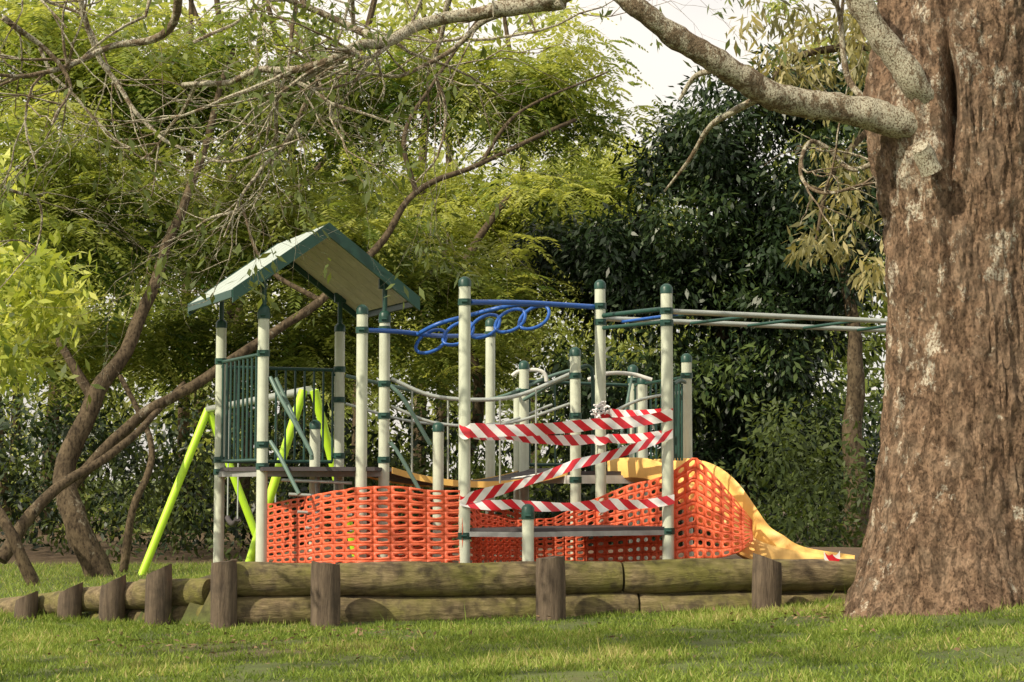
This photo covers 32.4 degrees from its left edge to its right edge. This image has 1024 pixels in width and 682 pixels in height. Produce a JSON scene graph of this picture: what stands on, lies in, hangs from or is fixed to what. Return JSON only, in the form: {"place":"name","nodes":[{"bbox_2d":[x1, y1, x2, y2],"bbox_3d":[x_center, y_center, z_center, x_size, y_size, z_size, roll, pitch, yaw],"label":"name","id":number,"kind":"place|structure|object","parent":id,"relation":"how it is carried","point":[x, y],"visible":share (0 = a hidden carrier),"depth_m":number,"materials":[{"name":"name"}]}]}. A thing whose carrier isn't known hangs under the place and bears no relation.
{"place":"outdoors","nodes":[
{"label":"outdoors","id":0,"kind":"place"},
{"bbox_2d":[0,0,886,480],"label":"sky","id":1,"kind":"structure","parent":0,"point":[663,68],"materials":[{"name":"white"}]},
{"bbox_2d":[0,557,1023,681],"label":"grass","id":2,"kind":"structure","parent":0,"point":[622,654],"depth_m":10.08,"materials":[{"name":"green plant"}]},
{"bbox_2d":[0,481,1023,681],"bbox_3d":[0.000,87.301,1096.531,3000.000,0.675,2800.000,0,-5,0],"label":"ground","id":3,"kind":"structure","parent":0,"point":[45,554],"depth_m":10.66,"materials":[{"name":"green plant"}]},
{"bbox_2d":[14,591,37,619],"bbox_3d":[-3.733,2.182,13.470,0.200,0.537,0.170,0,-5,0],"label":"stake","id":4,"kind":"object","parent":3,"relation":"on","point":[26,605],"visible":0.42,"depth_m":13.41,"materials":[{"name":"brown wood"}]},
{"bbox_2d":[0,590,63,615],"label":"side log","id":5,"kind":"object","parent":3,"relation":"on","point":[48,602],"visible":0.38,"depth_m":13.52,"materials":[{"name":"brown wood"}]},
{"bbox_2d":[0,148,101,402],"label":"bright leaf shrub","id":6,"kind":"object","parent":3,"relation":"on","point":[48,280],"visible":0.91,"depth_m":13.61,"materials":[{"name":"green plant"}]},
{"bbox_2d":[57,582,82,621],"bbox_3d":[-3.319,2.085,13.177,0.202,0.560,0.179,0,-5,0],"label":"stake","id":7,"kind":"object","parent":3,"relation":"on","point":[70,601],"visible":0.43,"depth_m":13.11,"materials":[{"name":"brown wood"}]},
{"bbox_2d":[82,581,138,611],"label":"side log","id":8,"kind":"object","parent":3,"relation":"on","point":[90,598],"visible":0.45,"depth_m":13.10,"materials":[{"name":"brown wood"}]},
{"bbox_2d":[98,574,125,622],"bbox_3d":[-2.931,2.001,12.883,0.204,0.586,0.186,0,-5,0],"label":"stake","id":9,"kind":"object","parent":3,"relation":"on","point":[111,601],"visible":0.52,"depth_m":12.81,"materials":[{"name":"brown wood"}]},
{"bbox_2d":[90,609,144,620],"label":"side log","id":10,"kind":"object","parent":3,"relation":"on","point":[134,613],"visible":0.11,"depth_m":12.92,"materials":[{"name":"brown wood"}]},
{"bbox_2d":[144,564,171,625],"bbox_3d":[-2.531,1.919,12.588,0.195,0.652,0.188,0,-5,0],"label":"stake","id":11,"kind":"object","parent":3,"relation":"on","point":[158,596],"visible":0.66,"depth_m":12.52,"materials":[{"name":"brown wood"}]},
{"bbox_2d":[131,578,210,608],"bbox_3d":[-2.450,1.833,12.767,0.617,0.237,0.217,-2,-5,24],"label":"side log","id":12,"kind":"object","parent":3,"relation":"on","point":[186,591],"visible":0.51,"depth_m":12.64,"materials":[{"name":"brown wood"}]},
{"bbox_2d":[172,605,202,620],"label":"side log","id":13,"kind":"object","parent":3,"relation":"on","point":[178,612],"visible":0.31,"depth_m":12.64,"materials":[{"name":"brown wood"}]},
{"bbox_2d":[210,560,236,628],"bbox_3d":[-1.996,1.858,12.192,0.189,0.680,0.182,0,-5,0],"label":"stake","id":14,"kind":"object","parent":3,"relation":"on","point":[223,605],"visible":0.68,"depth_m":12.12,"materials":[{"name":"brown wood"}]},
{"bbox_2d":[138,386,353,574],"bbox_3d":[-2.878,1.617,18.424,1.591,2.065,4.918,2,-5,-18],"label":"swing frame","id":15,"kind":"object","parent":3,"relation":"on","point":[207,414],"visible":0.56,"depth_m":20.14,"materials":[{"name":"paint"}]},
{"bbox_2d":[0,0,542,534],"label":"distant tree trunks","id":16,"kind":"object","parent":3,"relation":"on","point":[268,8],"visible":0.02,"depth_m":38.69,"materials":[{"name":"brown plant"}]},
{"bbox_2d":[310,561,339,627],"bbox_3d":[-1.281,1.852,12.092,0.208,0.681,0.202,0,-5,0],"label":"stake","id":17,"kind":"object","parent":3,"relation":"on","point":[325,593],"visible":0.62,"depth_m":12.02,"materials":[{"name":"brown wood"}]},
{"bbox_2d":[0,0,679,576],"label":"jacaranda tree","id":18,"kind":"object","parent":3,"relation":"on","point":[304,344],"visible":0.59,"depth_m":23.60,"materials":[{"name":"green plant"}]},
{"bbox_2d":[0,97,712,585],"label":"jacaranda tree","id":19,"kind":"object","parent":3,"relation":"on","point":[522,195],"visible":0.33,"depth_m":29.77,"materials":[{"name":"green plant"}]},
{"bbox_2d":[237,594,535,625],"bbox_3d":[-0.900,1.921,12.458,2.198,0.259,0.243,1,-5,-9],"label":"log","id":20,"kind":"object","parent":3,"relation":"on","point":[251,610],"visible":0.6,"depth_m":12.37,"materials":[{"name":"brown wood"}]},
{"bbox_2d":[237,562,310,595],"bbox_3d":[-1.631,1.675,12.382,0.748,0.248,0.243,1,-5,-8],"label":"top log","id":21,"kind":"object","parent":20,"relation":"on","point":[270,579],"visible":0.72,"depth_m":12.28,"materials":[{"name":"brown wood"}]},
{"bbox_2d":[339,561,622,596],"bbox_3d":[-0.238,1.697,12.574,2.064,0.253,0.248,1,-5,-8],"label":"top log","id":22,"kind":"object","parent":20,"relation":"on","point":[407,578],"visible":0.85,"depth_m":12.46,"materials":[{"name":"brown wood"}]},
{"bbox_2d":[0,391,879,562],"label":"shrubs","id":23,"kind":"object","parent":3,"relation":"on","point":[798,479],"visible":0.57,"depth_m":21.95,"materials":[{"name":"green plant"}]},
{"bbox_2d":[0,368,883,554],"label":"shrubs","id":24,"kind":"object","parent":3,"relation":"on","point":[50,434],"visible":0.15,"depth_m":27.02,"materials":[{"name":"green plant"}]},
{"bbox_2d":[0,0,887,534],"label":"distant trees","id":25,"kind":"object","parent":3,"relation":"on","point":[842,366],"visible":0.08,"depth_m":40.03,"materials":[{"name":"green plant"}]},
{"bbox_2d":[213,286,692,594],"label":"posts","id":26,"kind":"object","parent":3,"relation":"on","point":[520,449],"visible":0.47,"depth_m":13.81,"materials":[{"name":"metal"}]},
{"bbox_2d":[188,222,419,322],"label":"roof fascia","id":27,"kind":"structure","parent":26,"relation":"on","point":[358,253],"depth_m":13.72,"materials":[{"name":"green metal"}]},
{"bbox_2d":[192,226,322,302],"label":"roof sheets","id":28,"kind":"object","parent":27,"relation":"attached to","point":[279,249],"visible":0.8,"depth_m":13.99,"materials":[{"name":"metal"}]},
{"bbox_2d":[294,237,405,310],"bbox_3d":[-1.690,-0.575,14.164,1.450,0.541,1.262,2,-5,-25],"label":"roof lining","id":29,"kind":"object","parent":27,"relation":"attached to","point":[353,282],"visible":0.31,"depth_m":14.34,"materials":[{"name":"beige wood"}]},
{"bbox_2d":[220,467,664,531],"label":"decks","id":30,"kind":"object","parent":26,"relation":"attached to","point":[396,478],"visible":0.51,"depth_m":13.28,"materials":[{"name":"metal"}]},
{"bbox_2d":[218,471,664,536],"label":"deck edges","id":31,"kind":"object","parent":30,"relation":"on","point":[471,533],"visible":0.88,"depth_m":13.24,"materials":[{"name":"grey metal"}]},
{"bbox_2d":[367,467,567,487],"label":"bridge stringers","id":32,"kind":"object","parent":30,"relation":"on","point":[452,483],"visible":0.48,"depth_m":14.04,"materials":[{"name":"yellow plastic"}]},
{"bbox_2d":[220,307,885,470],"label":"green rails","id":33,"kind":"object","parent":30,"relation":"on","point":[676,415],"visible":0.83,"depth_m":14.23,"materials":[{"name":"metal"}]},
{"bbox_2d":[511,368,651,483],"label":"white parts","id":34,"kind":"object","parent":30,"relation":"on","point":[610,479],"visible":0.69,"depth_m":14.42,"materials":[{"name":"paint"}]},
{"bbox_2d":[269,367,632,494],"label":"grey green rails","id":35,"kind":"object","parent":26,"relation":"attached to","point":[283,399],"visible":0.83,"depth_m":13.80,"materials":[{"name":"metal"}]},
{"bbox_2d":[213,276,692,538],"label":"caps and clamps","id":36,"kind":"object","parent":26,"relation":"attached to","point":[527,512],"visible":0.88,"depth_m":13.85,"materials":[{"name":"green paint"}]},
{"bbox_2d":[369,299,677,354],"bbox_3d":[0.320,-0.092,14.059,2.193,0.414,2.353,-2,-5,22],"label":"blue ring ladder","id":37,"kind":"object","parent":26,"relation":"attached to","point":[428,331],"visible":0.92,"depth_m":13.98,"materials":[{"name":"metal"}]},
{"bbox_2d":[281,309,886,534],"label":"steel rails","id":38,"kind":"object","parent":26,"relation":"attached to","point":[316,481],"visible":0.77,"depth_m":14.01,"materials":[{"name":"grey metal"}]},
{"bbox_2d":[459,401,839,560],"bbox_3d":[1.010,1.051,13.392,2.795,1.240,1.032,0,-5,0],"label":"hazard tape","id":39,"kind":"object","parent":26,"relation":"attached to","point":[536,433],"visible":0.99,"depth_m":13.18,"materials":[{"name":"plastic"}]},
{"bbox_2d":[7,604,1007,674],"bbox_3d":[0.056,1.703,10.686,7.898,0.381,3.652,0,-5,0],"label":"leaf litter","id":40,"kind":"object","parent":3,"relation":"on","point":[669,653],"visible":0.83,"depth_m":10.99,"materials":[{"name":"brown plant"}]},
{"bbox_2d":[267,458,752,563],"bbox_3d":[-0.147,1.349,13.543,2.468,0.899,3.176,4,-6,-39],"label":"orange barrier mesh","id":41,"kind":"object","parent":3,"relation":"on","point":[488,548],"visible":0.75,"depth_m":13.30,"materials":[{"name":"plastic"}]},
{"bbox_2d":[0,0,1023,618],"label":"lichen covered tree","id":42,"kind":"object","parent":3,"relation":"on","point":[934,110],"visible":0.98,"depth_m":11.53,"materials":[{"name":"brown plant"}]},
{"bbox_2d":[536,555,565,620],"bbox_3d":[0.271,1.857,12.272,0.212,0.717,0.205,0,-5,0],"label":"stake","id":43,"kind":"object","parent":3,"relation":"on","point":[550,588],"visible":0.6,"depth_m":12.20,"materials":[{"name":"brown wood"}]},
{"bbox_2d":[566,591,638,616],"bbox_3d":[0.543,1.929,12.676,0.717,0.256,0.244,1,-5,-8],"label":"log","id":44,"kind":"object","parent":3,"relation":"on","point":[581,604],"visible":0.48,"depth_m":12.59,"materials":[{"name":"brown wood"}]},
{"bbox_2d":[502,40,885,546],"bbox_3d":[3.313,-0.663,24.838,6.976,7.434,4.333,0,-5,0],"label":"dense dark tree","id":45,"kind":"object","parent":3,"relation":"on","point":[734,263],"visible":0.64,"depth_m":24.37,"materials":[{"name":"green plant"}]},
{"bbox_2d":[637,591,751,612],"bbox_3d":[1.387,1.949,12.792,0.974,0.253,0.246,1,-5,-8],"label":"log","id":46,"kind":"object","parent":3,"relation":"on","point":[653,603],"visible":0.44,"depth_m":12.69,"materials":[{"name":"brown wood"}]},
{"bbox_2d":[621,558,752,593],"bbox_3d":[1.334,1.709,12.805,1.086,0.256,0.245,1,-5,-8],"label":"top log","id":47,"kind":"object","parent":46,"relation":"on","point":[661,576],"visible":0.9,"depth_m":12.70,"materials":[{"name":"brown wood"}]},
{"bbox_2d":[607,457,854,558],"bbox_3d":[1.721,1.356,13.803,2.144,0.893,0.786,-4,-6,39],"label":"playground slide","id":48,"kind":"object","parent":3,"relation":"on","point":[768,541],"visible":0.51,"depth_m":13.85,"materials":[{"name":"yellow plastic"}]},
{"bbox_2d":[752,553,781,609],"bbox_3d":[1.809,1.857,12.513,0.226,0.697,0.209,0,-5,0],"label":"stake","id":49,"kind":"object","parent":3,"relation":"on","point":[766,581],"visible":0.5,"depth_m":12.44,"materials":[{"name":"brown wood"}]},
{"bbox_2d":[726,0,887,303],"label":"drooping leaf tree","id":50,"kind":"object","parent":3,"relation":"on","point":[854,51],"visible":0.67,"depth_m":15.43,"materials":[{"name":"green plant"}]},
{"bbox_2d":[782,591,845,605],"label":"log","id":51,"kind":"object","parent":3,"relation":"on","point":[791,597],"visible":0.23,"depth_m":12.85,"materials":[{"name":"brown wood"}]},
{"bbox_2d":[772,559,856,591],"bbox_3d":[2.204,1.722,12.934,0.666,0.240,0.241,1,-5,-8],"label":"top log","id":52,"kind":"object","parent":51,"relation":"on","point":[809,574],"visible":0.77,"depth_m":12.85,"materials":[{"name":"brown wood"}]}
]}

